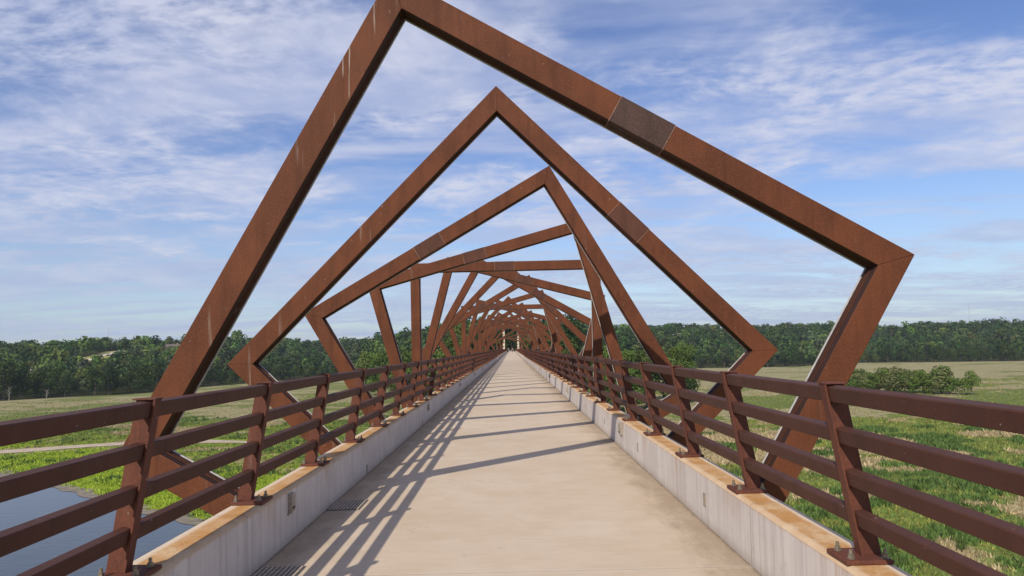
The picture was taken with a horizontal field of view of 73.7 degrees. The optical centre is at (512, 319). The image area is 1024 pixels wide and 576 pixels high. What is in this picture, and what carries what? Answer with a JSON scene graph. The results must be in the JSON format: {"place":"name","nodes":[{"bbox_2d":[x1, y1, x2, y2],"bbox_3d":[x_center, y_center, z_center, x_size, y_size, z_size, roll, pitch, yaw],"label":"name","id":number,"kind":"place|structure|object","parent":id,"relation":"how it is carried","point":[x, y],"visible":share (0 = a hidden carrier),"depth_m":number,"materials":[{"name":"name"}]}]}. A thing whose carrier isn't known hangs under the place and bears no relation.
{"place":"outdoors","nodes":[
{"label":"outdoors","id":0,"kind":"place"},
{"bbox_2d":[66,351,126,361],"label":"hillside","id":1,"kind":"structure","parent":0,"point":[102,353],"depth_m":907.13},
{"bbox_2d":[0,487,195,575],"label":"pond water","id":2,"kind":"structure","parent":0,"point":[24,509],"depth_m":114.81,"materials":[{"name":"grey liquid"}]},
{"bbox_2d":[0,469,204,524],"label":"mud bank","id":3,"kind":"structure","parent":0,"point":[189,520],"depth_m":146.48,"materials":[{"name":"beige soil"}]},
{"bbox_2d":[0,440,246,452],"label":"dirt path","id":4,"kind":"structure","parent":0,"point":[81,446],"depth_m":228.16,"materials":[{"name":"beige soil"}]},
{"bbox_2d":[0,332,1023,575],"bbox_3d":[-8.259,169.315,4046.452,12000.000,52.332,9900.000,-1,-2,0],"label":"ground","id":5,"kind":"structure","parent":0,"point":[987,369],"depth_m":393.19,"materials":[{"name":"green plant"}]},
{"bbox_2d":[0,359,18,400],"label":"broadleaf tree","id":6,"kind":"object","parent":5,"relation":"on","point":[4,379],"visible":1,"depth_m":496.83,"materials":[{"name":"green plant"}]},
{"bbox_2d":[12,360,30,393],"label":"broadleaf tree","id":7,"kind":"object","parent":5,"relation":"on","point":[22,365],"visible":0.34,"depth_m":527.72,"materials":[{"name":"green plant"}]},
{"bbox_2d":[12,367,33,398],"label":"broadleaf tree","id":8,"kind":"object","parent":5,"relation":"on","point":[20,375],"visible":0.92,"depth_m":511.68,"materials":[{"name":"green plant"}]},
{"bbox_2d":[27,370,47,396],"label":"broadleaf tree","id":9,"kind":"object","parent":5,"relation":"on","point":[38,374],"visible":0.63,"depth_m":529.44,"materials":[{"name":"green plant"}]},
{"bbox_2d":[31,376,44,396],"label":"broadleaf tree","id":10,"kind":"object","parent":5,"relation":"on","point":[38,382],"visible":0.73,"depth_m":523.05,"materials":[{"name":"green plant"}]},
{"bbox_2d":[37,383,48,396],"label":"broadleaf tree","id":11,"kind":"object","parent":5,"relation":"on","point":[43,391],"visible":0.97,"depth_m":514.20,"materials":[{"name":"green plant"}]},
{"bbox_2d":[43,365,59,394],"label":"broadleaf tree","id":12,"kind":"object","parent":5,"relation":"on","point":[49,375],"visible":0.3,"depth_m":549.37,"materials":[{"name":"green plant"}]},
{"bbox_2d":[42,365,63,396],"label":"broadleaf tree","id":13,"kind":"object","parent":5,"relation":"on","point":[53,374],"visible":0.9,"depth_m":527.81,"materials":[{"name":"green plant"}]},
{"bbox_2d":[69,378,80,392],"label":"broadleaf tree","id":14,"kind":"object","parent":5,"relation":"on","point":[75,383],"visible":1,"depth_m":532.80,"materials":[{"name":"green plant"}]},
{"bbox_2d":[85,366,107,394],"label":"broadleaf tree","id":15,"kind":"object","parent":5,"relation":"on","point":[96,372],"visible":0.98,"depth_m":536.27,"materials":[{"name":"green plant"}]},
{"bbox_2d":[99,362,119,394],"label":"broadleaf tree","id":16,"kind":"object","parent":5,"relation":"on","point":[111,375],"visible":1,"depth_m":539.16,"materials":[{"name":"green plant"}]},
{"bbox_2d":[103,365,122,390],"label":"broadleaf tree","id":17,"kind":"object","parent":5,"relation":"on","point":[116,377],"visible":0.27,"depth_m":555.50,"materials":[{"name":"green plant"}]},
{"bbox_2d":[131,363,150,385],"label":"broadleaf tree","id":18,"kind":"object","parent":5,"relation":"on","point":[139,370],"visible":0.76,"depth_m":570.98,"materials":[{"name":"green plant"}]},
{"bbox_2d":[148,360,163,385],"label":"broadleaf tree","id":19,"kind":"object","parent":5,"relation":"on","point":[157,373],"visible":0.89,"depth_m":574.87,"materials":[{"name":"green plant"}]},
{"bbox_2d":[207,366,219,385],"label":"broadleaf tree","id":20,"kind":"object","parent":5,"relation":"on","point":[214,372],"visible":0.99,"depth_m":649.28,"materials":[{"name":"green plant"}]},
{"bbox_2d":[226,370,236,382],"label":"broadleaf tree","id":21,"kind":"object","parent":5,"relation":"on","point":[230,374],"visible":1,"depth_m":671.43,"materials":[{"name":"green plant"}]},
{"bbox_2d":[270,365,279,379],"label":"broadleaf tree","id":22,"kind":"object","parent":5,"relation":"on","point":[274,372],"visible":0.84,"depth_m":730.00,"materials":[{"name":"green plant"}]},
{"bbox_2d":[308,365,316,375],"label":"broadleaf tree","id":23,"kind":"object","parent":5,"relation":"on","point":[311,367],"visible":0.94,"depth_m":798.37,"materials":[{"name":"green plant"}]},
{"bbox_2d":[353,351,379,384],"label":"broadleaf tree","id":24,"kind":"object","parent":5,"relation":"on","point":[361,364],"visible":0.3,"depth_m":449.43,"materials":[{"name":"green plant"}]},
{"bbox_2d":[364,351,388,392],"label":"broadleaf tree","id":25,"kind":"object","parent":5,"relation":"on","point":[375,357],"visible":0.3,"depth_m":433.58,"materials":[{"name":"green plant"}]},
{"bbox_2d":[378,351,389,398],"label":"broadleaf tree","id":26,"kind":"object","parent":5,"relation":"on","point":[384,360],"visible":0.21,"depth_m":420.39,"materials":[{"name":"green plant"}]},
{"bbox_2d":[386,356,403,391],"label":"broadleaf tree","id":27,"kind":"object","parent":5,"relation":"on","point":[392,387],"visible":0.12,"depth_m":395.56,"materials":[{"name":"green plant"}]},
{"bbox_2d":[401,355,410,384],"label":"broadleaf tree","id":28,"kind":"object","parent":5,"relation":"on","point":[406,361],"visible":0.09,"depth_m":384.56,"materials":[{"name":"green plant"}]},
{"bbox_2d":[406,350,411,373],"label":"broadleaf tree","id":29,"kind":"object","parent":5,"relation":"on","point":[409,354],"visible":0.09,"depth_m":362.36,"materials":[{"name":"green plant"}]},
{"bbox_2d":[426,349,448,391],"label":"broadleaf tree","id":30,"kind":"object","parent":5,"relation":"on","point":[440,354],"visible":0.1,"depth_m":316.49,"materials":[{"name":"green plant"}]},
{"bbox_2d":[443,334,469,363],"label":"broadleaf tree","id":31,"kind":"object","parent":5,"relation":"on","point":[448,342],"visible":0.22,"depth_m":298.77,"materials":[{"name":"green plant"}]},
{"bbox_2d":[454,323,468,336],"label":"broadleaf tree","id":32,"kind":"object","parent":5,"relation":"on","point":[458,328],"visible":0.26,"depth_m":319.74,"materials":[{"name":"green plant"}]},
{"bbox_2d":[506,332,516,350],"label":"broadleaf tree","id":33,"kind":"object","parent":5,"relation":"on","point":[508,341],"visible":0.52,"depth_m":429.06,"materials":[{"name":"green plant"}]},
{"bbox_2d":[0,317,1023,392],"bbox_3d":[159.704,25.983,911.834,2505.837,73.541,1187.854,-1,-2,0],"label":"forest","id":34,"kind":"object","parent":5,"relation":"on","point":[788,338],"visible":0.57,"depth_m":942.94,"materials":[{"name":"green plant"}]},
{"bbox_2d":[133,351,911,575],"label":"bridge deck","id":35,"kind":"structure","parent":5,"relation":"on","point":[506,463],"depth_m":6.58,"materials":[{"name":"concrete"}]},
{"bbox_2d":[0,349,506,575],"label":"railing","id":36,"kind":"object","parent":35,"relation":"on","point":[133,457],"visible":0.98,"depth_m":3.98,"materials":[{"name":"metal"}]},
{"bbox_2d":[305,166,690,425],"bbox_3d":[-0.297,-0.125,12.968,7.279,5.567,0.237,-1,-2,0],"label":"square arch frame","id":37,"kind":"object","parent":35,"relation":"attached to","point":[320,313],"visible":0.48,"depth_m":12.90,"materials":[{"name":"metal"}]},
{"bbox_2d":[227,86,777,454],"bbox_3d":[-0.161,-0.534,9.712,7.716,5.594,0.237,-1,-2,0],"label":"square arch frame","id":38,"kind":"object","parent":35,"relation":"on","point":[246,366],"visible":0.77,"depth_m":9.63,"materials":[{"name":"metal"}]},
{"bbox_2d":[369,223,637,413],"bbox_3d":[-0.203,0.482,16.216,6.467,5.683,0.237,-1,-2,0],"label":"square arch frame","id":39,"kind":"object","parent":35,"relation":"attached to","point":[478,255],"visible":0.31,"depth_m":16.17,"materials":[{"name":"metal"}]},
{"bbox_2d":[449,290,561,359],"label":"square arch frame","id":40,"kind":"object","parent":35,"relation":"attached to","point":[503,304],"visible":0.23,"depth_m":35.77,"materials":[{"name":"metal"}]},
{"bbox_2d":[469,310,543,352],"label":"square arch frame","id":41,"kind":"object","parent":35,"relation":"attached to","point":[508,319],"visible":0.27,"depth_m":55.36,"materials":[{"name":"metal"}]},
{"bbox_2d":[410,260,603,402],"bbox_3d":[-0.157,0.918,19.471,5.420,5.186,0.237,-1,-2,0],"label":"square arch frame","id":42,"kind":"object","parent":35,"relation":"attached to","point":[494,266],"visible":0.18,"depth_m":19.45,"materials":[{"name":"metal"}]},
{"bbox_2d":[476,317,537,351],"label":"square arch frame","id":43,"kind":"object","parent":35,"relation":"attached to","point":[506,324],"visible":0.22,"depth_m":71.71,"materials":[{"name":"metal"}]},
{"bbox_2d":[422,271,592,379],"bbox_3d":[-0.202,0.270,29.316,7.716,5.594,0.237,-1,-2,0],"label":"square arch frame","id":44,"kind":"object","parent":35,"relation":"on","point":[554,311],"visible":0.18,"depth_m":29.23,"materials":[{"name":"metal"}]},
{"bbox_2d":[466,302,549,353],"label":"square arch frame","id":45,"kind":"object","parent":35,"relation":"attached to","point":[502,316],"visible":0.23,"depth_m":52.10,"materials":[{"name":"metal"}]},
{"bbox_2d":[481,322,534,351],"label":"square arch frame","id":46,"kind":"object","parent":35,"relation":"attached to","point":[509,326],"visible":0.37,"depth_m":74.96,"materials":[{"name":"metal"}]},
{"bbox_2d":[426,260,590,388],"bbox_3d":[-0.192,0.273,26.043,7.279,5.358,0.237,-1,-2,0],"label":"square arch frame","id":47,"kind":"object","parent":35,"relation":"attached to","point":[531,290],"visible":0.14,"depth_m":25.97,"materials":[{"name":"metal"}]},
{"bbox_2d":[439,275,577,370],"bbox_3d":[-0.205,0.540,32.577,7.279,5.358,0.237,-1,-2,0],"label":"square arch frame","id":48,"kind":"object","parent":35,"relation":"attached to","point":[497,297],"visible":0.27,"depth_m":32.50,"materials":[{"name":"metal"}]},
{"bbox_2d":[461,304,555,354],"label":"square arch frame","id":49,"kind":"object","parent":35,"relation":"attached to","point":[507,307],"visible":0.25,"depth_m":39.06,"materials":[{"name":"metal"}]},
{"bbox_2d":[457,300,561,364],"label":"square arch frame","id":50,"kind":"object","parent":35,"relation":"attached to","point":[528,318],"visible":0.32,"depth_m":45.57,"materials":[{"name":"metal"}]},
{"bbox_2d":[478,319,540,351],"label":"square arch frame","id":51,"kind":"object","parent":35,"relation":"attached to","point":[479,334],"visible":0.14,"depth_m":58.66,"materials":[{"name":"metal"}]},
{"bbox_2d":[472,313,546,352],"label":"square arch frame","id":52,"kind":"object","parent":35,"relation":"on","point":[498,324],"visible":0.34,"depth_m":68.44,"materials":[{"name":"metal"}]},
{"bbox_2d":[495,334,523,349],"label":"square arch frame","id":53,"kind":"object","parent":35,"relation":"attached to","point":[509,337],"visible":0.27,"depth_m":144.01,"materials":[{"name":"metal"}]},
{"bbox_2d":[486,326,533,350],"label":"square arch frame","id":54,"kind":"object","parent":35,"relation":"attached to","point":[513,327],"visible":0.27,"depth_m":78.26,"materials":[{"name":"metal"}]},
{"bbox_2d":[491,330,528,349],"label":"square arch frame","id":55,"kind":"object","parent":35,"relation":"attached to","point":[508,334],"visible":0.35,"depth_m":122.02,"materials":[{"name":"metal"}]},
{"bbox_2d":[484,323,536,349],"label":"square arch frame","id":56,"kind":"object","parent":35,"relation":"on","point":[523,336],"visible":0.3,"depth_m":100.03,"materials":[{"name":"metal"}]},
{"bbox_2d":[484,323,537,351],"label":"square arch frame","id":57,"kind":"object","parent":35,"relation":"attached to","point":[523,333],"visible":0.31,"depth_m":84.78,"materials":[{"name":"metal"}]},
{"bbox_2d":[460,296,563,352],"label":"square arch frame","id":58,"kind":"object","parent":35,"relation":"on","point":[540,329],"visible":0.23,"depth_m":48.84,"materials":[{"name":"metal"}]},
{"bbox_2d":[489,324,535,349],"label":"square arch frame","id":59,"kind":"object","parent":35,"relation":"attached to","point":[521,330],"visible":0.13,"depth_m":81.53,"materials":[{"name":"metal"}]},
{"bbox_2d":[481,315,544,350],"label":"square arch frame","id":60,"kind":"object","parent":35,"relation":"attached to","point":[516,323],"visible":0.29,"depth_m":61.92,"materials":[{"name":"metal"}]},
{"bbox_2d":[422,257,604,387],"bbox_3d":[-0.172,0.724,22.752,6.573,5.742,0.237,-1,-2,0],"label":"square arch frame","id":61,"kind":"object","parent":35,"relation":"attached to","point":[508,276],"visible":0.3,"depth_m":22.71,"materials":[{"name":"metal"}]},
{"bbox_2d":[466,300,560,353],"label":"square arch frame","id":62,"kind":"object","parent":35,"relation":"attached to","point":[518,311],"visible":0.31,"depth_m":42.32,"materials":[{"name":"metal"}]},
{"bbox_2d":[484,312,547,346],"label":"square arch frame","id":63,"kind":"object","parent":35,"relation":"attached to","point":[523,327],"visible":0.36,"depth_m":65.18,"materials":[{"name":"metal"}]},
{"bbox_2d":[123,0,913,515],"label":"square arch frame","id":64,"kind":"object","parent":35,"relation":"attached to","point":[883,262],"visible":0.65,"depth_m":6.37,"materials":[{"name":"metal"}]},
{"bbox_2d":[515,348,1023,575],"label":"railing","id":65,"kind":"object","parent":35,"relation":"on","point":[868,527],"visible":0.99,"depth_m":3.72,"materials":[{"name":"metal"}]},
{"bbox_2d":[547,338,580,382],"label":"broadleaf tree","id":66,"kind":"object","parent":5,"relation":"on","point":[565,350],"visible":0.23,"depth_m":287.11,"materials":[{"name":"green plant"}]},
{"bbox_2d":[563,316,582,351],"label":"broadleaf tree","id":67,"kind":"object","parent":5,"relation":"on","point":[569,331],"visible":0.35,"depth_m":331.72,"materials":[{"name":"green plant"}]},
{"bbox_2d":[562,314,583,345],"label":"broadleaf tree","id":68,"kind":"object","parent":5,"relation":"on","point":[567,316],"visible":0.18,"depth_m":335.29,"materials":[{"name":"green plant"}]},
{"bbox_2d":[586,345,619,402],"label":"broadleaf tree","id":69,"kind":"object","parent":5,"relation":"on","point":[605,354],"visible":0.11,"depth_m":292.67,"materials":[{"name":"green plant"}]},
{"bbox_2d":[615,348,644,404],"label":"broadleaf tree","id":70,"kind":"object","parent":5,"relation":"on","point":[628,355],"visible":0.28,"depth_m":301.72,"materials":[{"name":"green plant"}]},
{"bbox_2d":[634,348,658,407],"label":"broadleaf tree","id":71,"kind":"object","parent":5,"relation":"on","point":[642,356],"visible":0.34,"depth_m":320.14,"materials":[{"name":"green plant"}]},
{"bbox_2d":[655,351,677,397],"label":"broadleaf tree","id":72,"kind":"object","parent":5,"relation":"on","point":[659,378],"visible":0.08,"depth_m":329.86,"materials":[{"name":"green plant"}]},
{"bbox_2d":[666,345,693,394],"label":"broadleaf tree","id":73,"kind":"object","parent":5,"relation":"on","point":[676,352],"visible":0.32,"depth_m":343.67,"materials":[{"name":"green plant"}]},
{"bbox_2d":[674,343,700,390],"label":"broadleaf tree","id":74,"kind":"object","parent":5,"relation":"on","point":[694,385],"visible":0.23,"depth_m":367.89,"materials":[{"name":"green plant"}]},
{"bbox_2d":[720,346,728,366],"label":"broadleaf tree","id":75,"kind":"object","parent":5,"relation":"on","point":[723,354],"visible":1,"depth_m":834.49,"materials":[{"name":"green plant"}]},
{"bbox_2d":[778,351,786,362],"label":"broadleaf tree","id":76,"kind":"object","parent":5,"relation":"on","point":[782,357],"visible":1,"depth_m":820.07,"materials":[{"name":"green plant"}]},
{"bbox_2d":[798,351,805,363],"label":"broadleaf tree","id":77,"kind":"object","parent":5,"relation":"on","point":[802,358],"visible":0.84,"depth_m":813.87,"materials":[{"name":"green plant"}]},
{"bbox_2d":[846,369,864,386],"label":"shrub","id":78,"kind":"object","parent":5,"relation":"on","point":[854,375],"visible":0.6,"depth_m":387.11,"materials":[{"name":"green plant"}]},
{"bbox_2d":[846,370,864,387],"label":"shrub","id":79,"kind":"object","parent":5,"relation":"on","point":[852,381],"visible":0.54,"depth_m":386.72,"materials":[{"name":"green plant"}]},
{"bbox_2d":[856,369,866,387],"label":"shrub","id":80,"kind":"object","parent":5,"relation":"on","point":[861,371],"visible":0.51,"depth_m":388.41,"materials":[{"name":"green plant"}]},
{"bbox_2d":[859,372,870,387],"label":"shrub","id":81,"kind":"object","parent":5,"relation":"on","point":[865,377],"visible":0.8,"depth_m":385.51,"materials":[{"name":"green plant"}]},
{"bbox_2d":[861,348,868,361],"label":"broadleaf tree","id":82,"kind":"object","parent":5,"relation":"on","point":[865,356],"visible":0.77,"depth_m":892.66,"materials":[{"name":"green plant"}]},
{"bbox_2d":[865,373,881,389],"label":"shrub","id":83,"kind":"object","parent":5,"relation":"on","point":[870,376],"visible":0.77,"depth_m":383.29,"materials":[{"name":"green plant"}]},
{"bbox_2d":[869,367,897,390],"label":"shrub","id":84,"kind":"object","parent":5,"relation":"on","point":[883,371],"visible":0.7,"depth_m":379.84,"materials":[{"name":"green plant"}]},
{"bbox_2d":[878,372,898,390],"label":"shrub","id":85,"kind":"object","parent":5,"relation":"on","point":[885,379],"visible":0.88,"depth_m":377.39,"materials":[{"name":"green plant"}]},
{"bbox_2d":[884,366,906,387],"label":"shrub","id":86,"kind":"object","parent":5,"relation":"on","point":[895,372],"visible":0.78,"depth_m":376.15,"materials":[{"name":"green plant"}]},
{"bbox_2d":[894,373,910,390],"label":"shrub","id":87,"kind":"object","parent":5,"relation":"on","point":[902,377],"visible":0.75,"depth_m":372.90,"materials":[{"name":"green plant"}]},
{"bbox_2d":[895,373,919,389],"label":"shrub","id":88,"kind":"object","parent":5,"relation":"on","point":[905,380],"visible":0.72,"depth_m":371.04,"materials":[{"name":"green plant"}]},
{"bbox_2d":[895,369,920,392],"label":"shrub","id":89,"kind":"object","parent":5,"relation":"on","point":[907,371],"visible":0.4,"depth_m":374.82,"materials":[{"name":"green plant"}]},
{"bbox_2d":[906,369,931,393],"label":"shrub","id":90,"kind":"object","parent":5,"relation":"on","point":[922,374],"visible":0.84,"depth_m":366.29,"materials":[{"name":"green plant"}]},
{"bbox_2d":[923,343,933,360],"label":"broadleaf tree","id":91,"kind":"object","parent":5,"relation":"on","point":[927,350],"visible":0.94,"depth_m":878.90,"materials":[{"name":"green plant"}]},
{"bbox_2d":[922,369,944,393],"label":"shrub","id":92,"kind":"object","parent":5,"relation":"on","point":[928,383],"visible":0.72,"depth_m":363.73,"materials":[{"name":"green plant"}]},
{"bbox_2d":[929,381,941,391],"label":"shrub","id":93,"kind":"object","parent":5,"relation":"on","point":[934,385],"visible":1,"depth_m":359.72,"materials":[{"name":"green plant"}]},
{"bbox_2d":[934,346,944,359],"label":"broadleaf tree","id":94,"kind":"object","parent":5,"relation":"on","point":[939,355],"visible":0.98,"depth_m":852.73,"materials":[{"name":"green plant"}]},
{"bbox_2d":[926,367,959,393],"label":"shrub","id":95,"kind":"object","parent":5,"relation":"on","point":[943,374],"visible":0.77,"depth_m":360.82,"materials":[{"name":"green plant"}]},
{"bbox_2d":[928,365,957,393],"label":"shrub","id":96,"kind":"object","parent":5,"relation":"on","point":[945,378],"visible":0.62,"depth_m":361.27,"materials":[{"name":"green plant"}]},
{"bbox_2d":[944,348,951,359],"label":"broadleaf tree","id":97,"kind":"object","parent":5,"relation":"on","point":[949,353],"visible":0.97,"depth_m":871.02,"materials":[{"name":"green plant"}]},
{"bbox_2d":[951,349,957,361],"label":"broadleaf tree","id":98,"kind":"object","parent":5,"relation":"on","point":[955,354],"visible":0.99,"depth_m":848.13,"materials":[{"name":"green plant"}]},
{"bbox_2d":[945,378,964,392],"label":"shrub","id":99,"kind":"object","parent":5,"relation":"on","point":[953,388],"visible":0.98,"depth_m":354.69,"materials":[{"name":"green plant"}]},
{"bbox_2d":[954,538,969,549],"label":"bush","id":100,"kind":"object","parent":5,"relation":"on","point":[962,543],"visible":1,"depth_m":94.73,"materials":[{"name":"green plant"}]},
{"bbox_2d":[960,344,973,360],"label":"broadleaf tree","id":101,"kind":"object","parent":5,"relation":"on","point":[966,351],"visible":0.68,"depth_m":858.26,"materials":[{"name":"green plant"}]},
{"bbox_2d":[959,370,980,394],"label":"tree","id":102,"kind":"object","parent":5,"relation":"on","point":[973,376],"visible":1,"depth_m":350.32,"materials":[{"name":"green plant"}]},
{"bbox_2d":[969,351,978,360],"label":"broadleaf tree","id":103,"kind":"object","parent":5,"relation":"on","point":[973,354],"visible":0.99,"depth_m":838.12,"materials":[{"name":"green plant"}]},
{"bbox_2d":[978,347,985,360],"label":"broadleaf tree","id":104,"kind":"object","parent":5,"relation":"on","point":[983,351],"visible":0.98,"depth_m":855.05,"materials":[{"name":"green plant"}]},
{"bbox_2d":[0,0,1023,343],"label":"sky","id":105,"kind":"structure","parent":0,"point":[141,141],"materials":[{"name":"blue"}]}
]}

